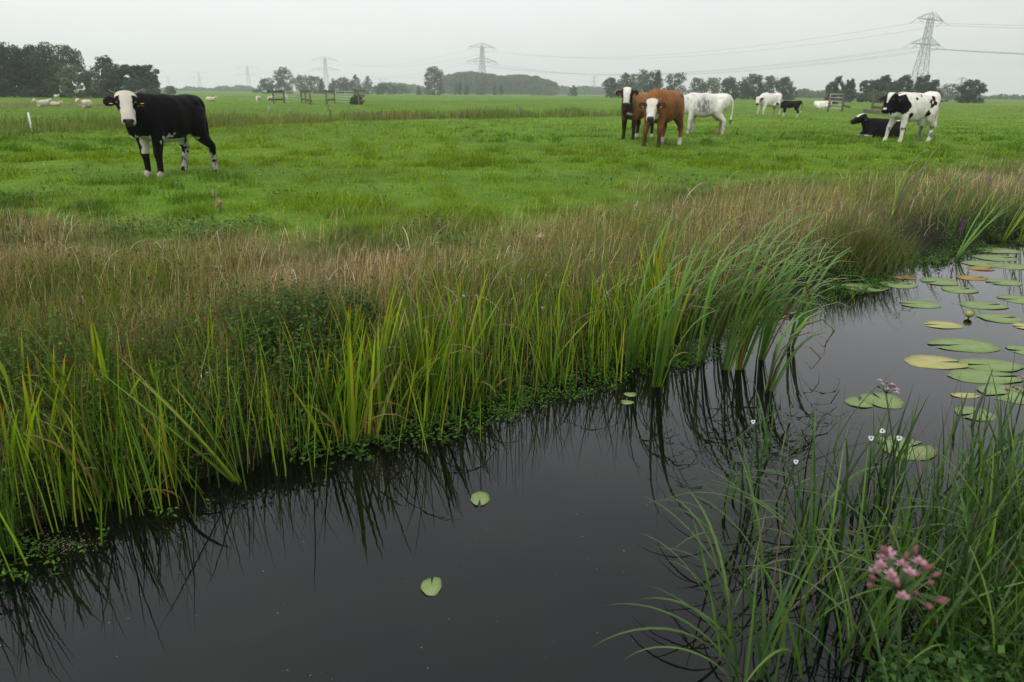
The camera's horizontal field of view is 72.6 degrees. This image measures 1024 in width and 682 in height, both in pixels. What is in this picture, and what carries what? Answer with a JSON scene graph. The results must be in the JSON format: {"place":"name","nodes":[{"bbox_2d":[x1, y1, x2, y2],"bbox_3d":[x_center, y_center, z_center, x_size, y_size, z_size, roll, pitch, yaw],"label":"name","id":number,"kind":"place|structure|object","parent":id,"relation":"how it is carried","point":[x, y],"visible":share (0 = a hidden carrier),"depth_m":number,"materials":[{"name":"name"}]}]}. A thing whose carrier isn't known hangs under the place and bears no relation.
{"place":"outdoors","nodes":[
{"label":"outdoors","id":0,"kind":"place"},
{"bbox_2d":[0,236,1023,681],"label":"water","id":1,"kind":"structure","parent":0,"point":[324,574],"depth_m":3.18,"materials":[{"name":"liquid"}]},
{"bbox_2d":[0,421,18,554],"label":"iris plant","id":2,"kind":"object","parent":1,"relation":"on","point":[3,545],"visible":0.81,"depth_m":2.98,"materials":[{"name":"green plant"}]},
{"bbox_2d":[0,208,705,580],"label":"reed bed","id":3,"kind":"object","parent":1,"relation":"on","point":[352,380],"visible":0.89,"depth_m":4.12,"materials":[{"name":"green plant"}]},
{"bbox_2d":[0,479,751,675],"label":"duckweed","id":4,"kind":"object","parent":1,"relation":"on","point":[179,542],"visible":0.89,"depth_m":3.11,"materials":[{"name":"green plant"}]},
{"bbox_2d":[323,268,454,411],"bbox_3d":[-0.713,0.011,4.217,0.852,1.015,0.222,1,20,0],"label":"iris plant","id":5,"kind":"object","parent":1,"relation":"on","point":[380,341],"visible":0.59,"depth_m":4.16,"materials":[{"name":"green plant"}]},
{"bbox_2d":[314,303,497,420],"bbox_3d":[-0.624,0.032,4.118,1.153,1.044,0.157,-4,20,-12],"label":"iris plant","id":6,"kind":"object","parent":1,"relation":"on","point":[384,378],"visible":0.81,"depth_m":4.24,"materials":[{"name":"green plant"}]},
{"bbox_2d":[360,323,456,432],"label":"iris plant","id":7,"kind":"object","parent":1,"relation":"on","point":[427,387],"visible":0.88,"depth_m":4.07,"materials":[{"name":"green plant"}]},
{"bbox_2d":[421,577,441,595],"bbox_3d":[-0.332,1.008,2.868,0.084,0.008,0.114,1,20,0],"label":"lily pad","id":8,"kind":"object","parent":1,"relation":"on","point":[428,588],"visible":1,"depth_m":2.86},
{"bbox_2d":[471,491,489,504],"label":"lily pad","id":9,"kind":"object","parent":1,"relation":"on","point":[482,497],"visible":1,"depth_m":3.49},
{"bbox_2d":[512,214,620,329],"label":"iris plant","id":10,"kind":"object","parent":1,"relation":"on","point":[547,284],"visible":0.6,"depth_m":5.19,"materials":[{"name":"green plant"}]},
{"bbox_2d":[624,214,707,371],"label":"cattail clump","id":11,"kind":"object","parent":1,"relation":"on","point":[631,341],"visible":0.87,"depth_m":4.98,"materials":[{"name":"green plant"}]},
{"bbox_2d":[652,198,762,387],"bbox_3d":[1.313,-0.302,4.662,0.649,1.340,0.454,-10,22,-26],"label":"cattail clump","id":12,"kind":"object","parent":1,"relation":"on","point":[670,320],"visible":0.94,"depth_m":4.71,"materials":[{"name":"green plant"}]},
{"bbox_2d":[605,490,810,681],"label":"canary grass","id":13,"kind":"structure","parent":1,"relation":"on","point":[749,645],"depth_m":2.36,"materials":[{"name":"green plant"}]},
{"bbox_2d":[683,236,792,352],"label":"cattail clump","id":14,"kind":"object","parent":1,"relation":"on","point":[701,295],"visible":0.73,"depth_m":5.27,"materials":[{"name":"green plant"}]},
{"bbox_2d":[697,235,813,361],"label":"cattail clump","id":15,"kind":"object","parent":1,"relation":"on","point":[701,339],"visible":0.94,"depth_m":5.15,"materials":[{"name":"green plant"}]},
{"bbox_2d":[713,194,828,344],"bbox_3d":[2.082,-0.579,5.598,0.871,1.245,0.526,1,20,0],"label":"cattail clump","id":16,"kind":"object","parent":1,"relation":"on","point":[721,329],"visible":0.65,"depth_m":5.56,"materials":[{"name":"green plant"}]},
{"bbox_2d":[721,207,839,369],"bbox_3d":[1.981,-0.315,4.917,0.795,1.204,0.492,-5,20,-16],"label":"cattail clump","id":17,"kind":"object","parent":1,"relation":"on","point":[728,357],"visible":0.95,"depth_m":5.01,"materials":[{"name":"green plant"}]},
{"bbox_2d":[735,228,849,369],"bbox_3d":[2.062,-0.285,5.076,0.755,1.042,0.359,5,20,11],"label":"cattail clump","id":18,"kind":"object","parent":1,"relation":"on","point":[742,354],"visible":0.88,"depth_m":5.04,"materials":[{"name":"green plant"}]},
{"bbox_2d":[720,407,881,531],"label":"water grass","id":19,"kind":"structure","parent":1,"relation":"on","point":[833,493],"depth_m":3.21,"materials":[{"name":"green plant"}]},
{"bbox_2d":[765,308,848,390],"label":"cattail clump","id":20,"kind":"object","parent":1,"relation":"on","point":[774,382],"visible":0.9,"depth_m":4.70,"materials":[{"name":"green plant"}]},
{"bbox_2d":[591,347,1023,681],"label":"bank sedge","id":21,"kind":"object","parent":1,"relation":"on","point":[969,553],"visible":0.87,"depth_m":2.81,"materials":[{"name":"green plant"}]},
{"bbox_2d":[756,214,875,359],"bbox_3d":[2.384,-0.413,5.240,0.815,1.178,0.639,11,22,27],"label":"cattail clump","id":22,"kind":"object","parent":1,"relation":"on","point":[766,339],"visible":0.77,"depth_m":5.26,"materials":[{"name":"green plant"}]},
{"bbox_2d":[788,235,873,346],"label":"cattail clump","id":23,"kind":"object","parent":1,"relation":"on","point":[802,317],"visible":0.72,"depth_m":5.53,"materials":[{"name":"green plant"}]},
{"bbox_2d":[844,397,872,406],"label":"lily pad","id":24,"kind":"object","parent":1,"relation":"on","point":[853,401],"visible":0.95,"depth_m":4.61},
{"bbox_2d":[860,392,903,408],"bbox_3d":[2.472,0.394,4.661,0.262,0.008,0.263,1,20,0],"label":"lily pad","id":25,"kind":"object","parent":1,"relation":"on","point":[896,403],"visible":0.9,"depth_m":4.65,"materials":[{"name":"plant"}]},
{"bbox_2d":[877,379,899,491],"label":"flowering rush","id":26,"kind":"object","parent":1,"relation":"on","point":[890,385],"visible":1,"depth_m":2.76,"materials":[{"name":"green"}]},
{"bbox_2d":[881,281,917,288],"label":"lily pad","id":27,"kind":"object","parent":1,"relation":"on","point":[900,284],"visible":0.91,"depth_m":7.51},
{"bbox_2d":[878,436,936,459],"bbox_3d":[2.284,0.616,4.033,0.303,0.008,0.293,1,20,0],"label":"lily pad","id":28,"kind":"object","parent":1,"relation":"on","point":[922,454],"visible":0.45,"depth_m":4.01,"materials":[{"name":"plant"}]},
{"bbox_2d":[899,300,940,308],"bbox_3d":[3.982,-0.362,6.818,0.386,0.008,0.284,1,20,0],"label":"lily pad","id":29,"kind":"object","parent":1,"relation":"on","point":[924,304],"visible":1,"depth_m":6.80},
{"bbox_2d":[904,355,967,368],"bbox_3d":[3.243,0.160,5.338,0.460,0.008,0.292,1,20,0],"label":"lily pad","id":30,"kind":"object","parent":1,"relation":"on","point":[932,361],"visible":1,"depth_m":5.32,"materials":[{"name":"plant"}]},
{"bbox_2d":[919,277,958,284],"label":"lily pad","id":31,"kind":"object","parent":1,"relation":"on","point":[941,281],"visible":1,"depth_m":7.66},
{"bbox_2d":[924,321,963,327],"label":"lily pad","id":32,"kind":"object","parent":1,"relation":"on","point":[944,324],"visible":1,"depth_m":6.21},
{"bbox_2d":[942,286,978,292],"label":"lily pad","id":33,"kind":"object","parent":1,"relation":"on","point":[955,289],"visible":1,"depth_m":7.33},
{"bbox_2d":[928,338,1000,352],"bbox_3d":[3.694,0.030,5.712,0.553,0.008,0.359,1,20,0],"label":"lily pad","id":34,"kind":"object","parent":1,"relation":"on","point":[974,345],"visible":1,"depth_m":5.69,"materials":[{"name":"plant"}]},
{"bbox_2d":[955,406,995,420],"bbox_3d":[2.969,0.463,4.479,0.236,0.008,0.220,1,20,0],"label":"lily pad","id":35,"kind":"object","parent":1,"relation":"on","point":[968,409],"visible":0.69,"depth_m":4.47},
{"bbox_2d":[942,432,1023,534],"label":"sword leaf plant","id":36,"kind":"object","parent":1,"relation":"on","point":[968,477],"visible":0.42,"depth_m":3.20,"materials":[{"name":"green plant"}]},
{"bbox_2d":[960,301,1008,308],"bbox_3d":[4.602,-0.350,6.801,0.434,0.008,0.276,1,20,0],"label":"lily pad","id":37,"kind":"object","parent":1,"relation":"on","point":[978,304],"visible":1,"depth_m":6.78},
{"bbox_2d":[948,369,1023,383],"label":"lily pad","id":38,"kind":"object","parent":1,"relation":"on","point":[975,375],"visible":0.95,"depth_m":5.06,"materials":[{"name":"plant"}]},
{"bbox_2d":[955,186,1018,258],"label":"cattail clump","id":39,"kind":"object","parent":1,"relation":"on","point":[961,250],"visible":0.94,"depth_m":8.69,"materials":[{"name":"green plant"}]},
{"bbox_2d":[958,358,1023,371],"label":"lily pad","id":40,"kind":"object","parent":1,"relation":"on","point":[1000,365],"visible":0.98,"depth_m":5.29,"materials":[{"name":"plant"}]},
{"bbox_2d":[972,254,1017,260],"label":"lily pad","id":41,"kind":"object","parent":1,"relation":"on","point":[989,257],"visible":1,"depth_m":8.80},
{"bbox_2d":[977,313,1022,322],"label":"lily pad","id":42,"kind":"object","parent":1,"relation":"on","point":[999,318],"visible":1,"depth_m":6.39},
{"bbox_2d":[977,384,1023,403],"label":"lily pad","id":43,"kind":"object","parent":1,"relation":"on","point":[1000,389],"visible":0.72,"depth_m":4.80,"materials":[{"name":"plant"}]},
{"bbox_2d":[986,279,1022,285],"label":"lily pad","id":44,"kind":"object","parent":1,"relation":"on","point":[1007,282],"visible":1,"depth_m":7.63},
{"bbox_2d":[987,263,1023,269],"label":"lily pad","id":45,"kind":"object","parent":1,"relation":"on","point":[1012,266],"visible":1,"depth_m":8.39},
{"bbox_2d":[0,89,1023,681],"bbox_3d":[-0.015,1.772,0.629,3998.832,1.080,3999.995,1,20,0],"label":"ground","id":46,"kind":"structure","parent":0,"point":[594,101],"depth_m":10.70,"materials":[{"name":"plant"}]},
{"bbox_2d":[0,41,39,97],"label":"tree","id":47,"kind":"object","parent":46,"relation":"on","point":[19,81],"visible":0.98,"depth_m":114.39,"materials":[{"name":"green plant"}]},
{"bbox_2d":[0,339,74,425],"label":"iris plant","id":48,"kind":"object","parent":46,"relation":"on","point":[2,369],"visible":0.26,"depth_m":3.51,"materials":[{"name":"green plant"}]},
{"bbox_2d":[12,44,70,97],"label":"tree","id":49,"kind":"object","parent":46,"relation":"on","point":[30,75],"visible":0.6,"depth_m":116.79,"materials":[{"name":"green plant"}]},
{"bbox_2d":[37,62,77,97],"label":"bush","id":50,"kind":"object","parent":46,"relation":"on","point":[50,81],"visible":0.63,"depth_m":116.49,"materials":[{"name":"green plant"}]},
{"bbox_2d":[35,42,86,80],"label":"tree","id":51,"kind":"object","parent":46,"relation":"on","point":[74,58],"visible":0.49,"depth_m":125.11,"materials":[{"name":"green plant"}]},
{"bbox_2d":[0,303,123,458],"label":"iris plant","id":52,"kind":"object","parent":46,"relation":"on","point":[67,383],"visible":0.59,"depth_m":3.44,"materials":[{"name":"green plant"}]},
{"bbox_2d":[22,421,105,511],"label":"iris plant","id":53,"kind":"object","parent":46,"relation":"on","point":[64,476],"visible":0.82,"depth_m":3.28,"materials":[{"name":"green plant"}]},
{"bbox_2d":[55,65,100,97],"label":"bush","id":54,"kind":"object","parent":46,"relation":"on","point":[67,87],"visible":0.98,"depth_m":115.80,"materials":[{"name":"green plant"}]},
{"bbox_2d":[83,70,109,97],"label":"bush","id":55,"kind":"object","parent":46,"relation":"on","point":[97,77],"visible":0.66,"depth_m":119.34,"materials":[{"name":"green plant"}]},
{"bbox_2d":[88,55,119,96],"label":"tree","id":56,"kind":"object","parent":46,"relation":"on","point":[103,61],"visible":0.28,"depth_m":123.45,"materials":[{"name":"green plant"}]},
{"bbox_2d":[100,63,123,96],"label":"bush","id":57,"kind":"object","parent":46,"relation":"on","point":[112,77],"visible":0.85,"depth_m":120.57,"materials":[{"name":"green plant"}]},
{"bbox_2d":[118,64,146,84],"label":"tree","id":58,"kind":"object","parent":46,"relation":"on","point":[125,70],"visible":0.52,"depth_m":123.44,"materials":[{"name":"green plant"}]},
{"bbox_2d":[106,79,160,95],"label":"bush","id":59,"kind":"object","parent":46,"relation":"on","point":[131,85],"visible":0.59,"depth_m":121.00,"materials":[{"name":"green plant"}]},
{"bbox_2d":[129,64,161,90],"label":"tree","id":60,"kind":"object","parent":46,"relation":"on","point":[151,76],"visible":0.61,"depth_m":124.62,"materials":[{"name":"green plant"}]},
{"bbox_2d":[103,89,217,177],"bbox_3d":[-6.107,-3.622,12.203,0.720,1.477,2.220,6,20,14],"label":"cow","id":61,"kind":"object","parent":46,"relation":"on","point":[157,120],"visible":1,"depth_m":11.98},
{"bbox_2d":[99,355,241,483],"bbox_3d":[-1.741,0.386,3.542,0.555,0.747,0.451,-11,23,-29],"label":"iris plant","id":62,"kind":"object","parent":46,"relation":"on","point":[228,475],"visible":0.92,"depth_m":3.53,"materials":[{"name":"green plant"}]},
{"bbox_2d":[159,85,262,91],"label":"wood","id":63,"kind":"object","parent":46,"relation":"on","point":[236,88],"visible":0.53,"depth_m":709.79,"materials":[{"name":"green plant"}]},
{"bbox_2d":[272,66,296,93],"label":"tree","id":64,"kind":"object","parent":46,"relation":"on","point":[281,78],"visible":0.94,"depth_m":339.69,"materials":[{"name":"green plant"}]},
{"bbox_2d":[306,75,321,93],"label":"tree","id":65,"kind":"object","parent":46,"relation":"on","point":[315,90],"visible":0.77,"depth_m":348.94,"materials":[{"name":"green plant"}]},
{"bbox_2d":[0,105,686,134],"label":"ditch reeds","id":66,"kind":"object","parent":46,"relation":"on","point":[213,121],"visible":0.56,"depth_m":36.27,"materials":[{"name":"plant"}]},
{"bbox_2d":[371,82,426,92],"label":"wood","id":67,"kind":"object","parent":46,"relation":"on","point":[412,88],"visible":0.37,"depth_m":669.17,"materials":[{"name":"green plant"}]},
{"bbox_2d":[422,66,445,94],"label":"tree","id":68,"kind":"object","parent":46,"relation":"on","point":[437,78],"visible":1,"depth_m":325.22,"materials":[{"name":"green plant"}]},
{"bbox_2d":[439,71,558,94],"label":"wood","id":69,"kind":"object","parent":46,"relation":"on","point":[526,84],"visible":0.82,"depth_m":572.31,"materials":[{"name":"green plant"}]},
{"bbox_2d":[0,147,1021,246],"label":"pasture weeds","id":70,"kind":"object","parent":46,"relation":"on","point":[212,219],"visible":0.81,"depth_m":7.83,"materials":[{"name":"green plant"}]},
{"bbox_2d":[0,149,1023,502],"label":"dry rushes","id":71,"kind":"object","parent":46,"relation":"on","point":[84,265],"visible":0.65,"depth_m":5.56,"materials":[{"name":"plant"}]},
{"bbox_2d":[0,193,1023,594],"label":"bank herbs","id":72,"kind":"object","parent":46,"relation":"on","point":[276,357],"visible":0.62,"depth_m":4.21,"materials":[{"name":"green plant"}]},
{"bbox_2d":[557,85,606,94],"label":"wood","id":73,"kind":"object","parent":46,"relation":"on","point":[584,90],"visible":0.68,"depth_m":737.52,"materials":[{"name":"green plant"}]},
{"bbox_2d":[601,77,619,97],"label":"tree","id":74,"kind":"object","parent":46,"relation":"on","point":[612,82],"visible":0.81,"depth_m":243.16,"materials":[{"name":"green plant"}]},
{"bbox_2d":[605,84,660,97],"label":"bush","id":75,"kind":"object","parent":46,"relation":"on","point":[650,86],"visible":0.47,"depth_m":235.21,"materials":[{"name":"green plant"}]},
{"bbox_2d":[616,87,653,139],"bbox_3d":[3.965,-7.319,22.404,0.796,1.630,2.212,14,24,34],"label":"cow","id":76,"kind":"object","parent":46,"relation":"on","point":[632,99],"visible":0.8,"depth_m":21.95},
{"bbox_2d":[627,69,666,91],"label":"tree","id":77,"kind":"object","parent":46,"relation":"on","point":[642,80],"visible":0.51,"depth_m":242.04,"materials":[{"name":"green plant"}]},
{"bbox_2d":[638,89,684,147],"bbox_3d":[4.172,-6.262,19.602,0.866,1.571,2.451,12,23,30],"label":"cow","id":78,"kind":"object","parent":46,"relation":"on","point":[663,108],"visible":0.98,"depth_m":19.25},
{"bbox_2d":[664,72,688,94],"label":"tree","id":79,"kind":"object","parent":46,"relation":"on","point":[671,86],"visible":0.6,"depth_m":242.56,"materials":[{"name":"green plant"}]},
{"bbox_2d":[688,77,706,92],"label":"tree","id":80,"kind":"object","parent":46,"relation":"on","point":[698,82],"visible":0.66,"depth_m":237.84,"materials":[{"name":"green plant"}]},
{"bbox_2d":[684,92,733,134],"bbox_3d":[6.881,-8.336,25.537,2.343,1.474,0.734,9,21,23],"label":"cow","id":81,"kind":"object","parent":46,"relation":"on","point":[701,105],"visible":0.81,"depth_m":25.11},
{"bbox_2d":[702,77,721,93],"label":"tree","id":82,"kind":"object","parent":46,"relation":"on","point":[710,81],"visible":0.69,"depth_m":236.97,"materials":[{"name":"green plant"}]},
{"bbox_2d":[720,76,737,97],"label":"tree","id":83,"kind":"object","parent":46,"relation":"on","point":[728,83],"visible":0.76,"depth_m":220.52,"materials":[{"name":"green plant"}]},
{"bbox_2d":[676,210,789,338],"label":"cattail clump","id":84,"kind":"object","parent":46,"relation":"on","point":[695,284],"visible":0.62,"depth_m":5.61,"materials":[{"name":"green plant"}]},
{"bbox_2d":[731,81,751,98],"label":"tree","id":85,"kind":"object","parent":46,"relation":"on","point":[744,90],"visible":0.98,"depth_m":218.21,"materials":[{"name":"green plant"}]},
{"bbox_2d":[740,73,766,98],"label":"tree","id":86,"kind":"object","parent":46,"relation":"on","point":[757,79],"visible":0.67,"depth_m":222.13,"materials":[{"name":"green plant"}]},
{"bbox_2d":[754,93,781,115],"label":"cow","id":87,"kind":"object","parent":46,"relation":"on","point":[764,100],"visible":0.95,"depth_m":49.02},
{"bbox_2d":[760,75,777,93],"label":"tree","id":88,"kind":"object","parent":46,"relation":"on","point":[769,81],"visible":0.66,"depth_m":221.17,"materials":[{"name":"green plant"}]},
{"bbox_2d":[775,76,793,99],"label":"tree","id":89,"kind":"object","parent":46,"relation":"on","point":[784,81],"visible":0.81,"depth_m":216.31,"materials":[{"name":"green plant"}]},
{"bbox_2d":[773,100,802,116],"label":"calf","id":90,"kind":"object","parent":46,"relation":"on","point":[785,104],"visible":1,"depth_m":47.64},
{"bbox_2d":[791,88,859,98],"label":"wood","id":91,"kind":"object","parent":46,"relation":"on","point":[804,93],"visible":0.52,"depth_m":371.40,"materials":[{"name":"green plant"}]},
{"bbox_2d":[825,76,846,96],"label":"tree","id":92,"kind":"object","parent":46,"relation":"on","point":[835,83],"visible":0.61,"depth_m":162.99,"materials":[{"name":"green plant"}]},
{"bbox_2d":[856,79,877,101],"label":"tree","id":93,"kind":"object","parent":46,"relation":"on","point":[870,87],"visible":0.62,"depth_m":160.52,"materials":[{"name":"green plant"}]},
{"bbox_2d":[799,200,936,282],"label":"tussock","id":94,"kind":"object","parent":46,"relation":"on","point":[859,242],"visible":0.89,"depth_m":7.97,"materials":[{"name":"plant"}]},
{"bbox_2d":[850,114,905,137],"bbox_3d":[13.112,-7.672,24.995,2.120,0.924,0.942,-2,20,-7],"label":"cow","id":95,"kind":"object","parent":46,"relation":"on","point":[873,127],"visible":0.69,"depth_m":24.75},
{"bbox_2d":[875,75,892,100],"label":"tree","id":96,"kind":"object","parent":46,"relation":"on","point":[884,83],"visible":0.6,"depth_m":160.07,"materials":[{"name":"green plant"}]},
{"bbox_2d":[852,90,948,102],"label":"bush","id":97,"kind":"object","parent":46,"relation":"on","point":[870,95],"visible":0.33,"depth_m":155.60,"materials":[{"name":"green plant"}]},
{"bbox_2d":[889,74,914,93],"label":"tree","id":98,"kind":"object","parent":46,"relation":"on","point":[899,85],"visible":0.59,"depth_m":156.78,"materials":[{"name":"green plant"}]},
{"bbox_2d":[866,544,948,681],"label":"flowering rush","id":99,"kind":"object","parent":46,"relation":"on","point":[900,588],"visible":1,"depth_m":1.29,"materials":[{"name":"pink"}]},
{"bbox_2d":[879,91,940,141],"bbox_3d":[12.595,-7.129,22.183,2.458,1.566,0.795,-8,21,-21],"label":"cow","id":100,"kind":"object","parent":46,"relation":"on","point":[920,109],"visible":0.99,"depth_m":21.93},
{"bbox_2d":[913,74,930,92],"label":"tree","id":101,"kind":"object","parent":46,"relation":"on","point":[922,84],"visible":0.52,"depth_m":156.87,"materials":[{"name":"green plant"}]},
{"bbox_2d":[891,137,955,216],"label":"reed plant","id":102,"kind":"object","parent":46,"relation":"on","point":[896,210],"visible":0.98,"depth_m":9.60,"materials":[{"name":"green plant"}]},
{"bbox_2d":[904,10,947,85],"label":"pylon","id":103,"kind":"object","parent":46,"relation":"on","point":[922,45],"visible":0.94,"depth_m":339.50,"materials":[{"name":"metal"}]},
{"bbox_2d":[848,529,1023,681],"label":"bank turf","id":104,"kind":"structure","parent":46,"relation":"on","point":[968,669],"depth_m":2.34,"materials":[{"name":"green plant"}]},
{"bbox_2d":[937,83,961,99],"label":"tree","id":105,"kind":"object","parent":46,"relation":"on","point":[949,92],"visible":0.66,"depth_m":290.43,"materials":[{"name":"green plant"}]},
{"bbox_2d":[930,162,996,218],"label":"reed plant","id":106,"kind":"object","parent":46,"relation":"on","point":[938,207],"visible":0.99,"depth_m":9.84,"materials":[{"name":"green plant"}]},
{"bbox_2d":[954,79,987,102],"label":"tree","id":107,"kind":"object","parent":46,"relation":"on","point":[972,92],"visible":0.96,"depth_m":159.25,"materials":[{"name":"green plant"}]},
{"bbox_2d":[941,94,1023,99],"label":"wood","id":108,"kind":"object","parent":46,"relation":"on","point":[1011,97],"visible":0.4,"depth_m":417.66,"materials":[{"name":"green plant"}]},
{"bbox_2d":[0,0,1023,95],"label":"sky","id":109,"kind":"structure","parent":0,"point":[180,39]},
{"bbox_2d":[881,432,1023,681],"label":"bank grass","id":110,"kind":"structure","parent":0,"point":[975,587],"depth_m":2.57,"materials":[{"name":"green plant"}]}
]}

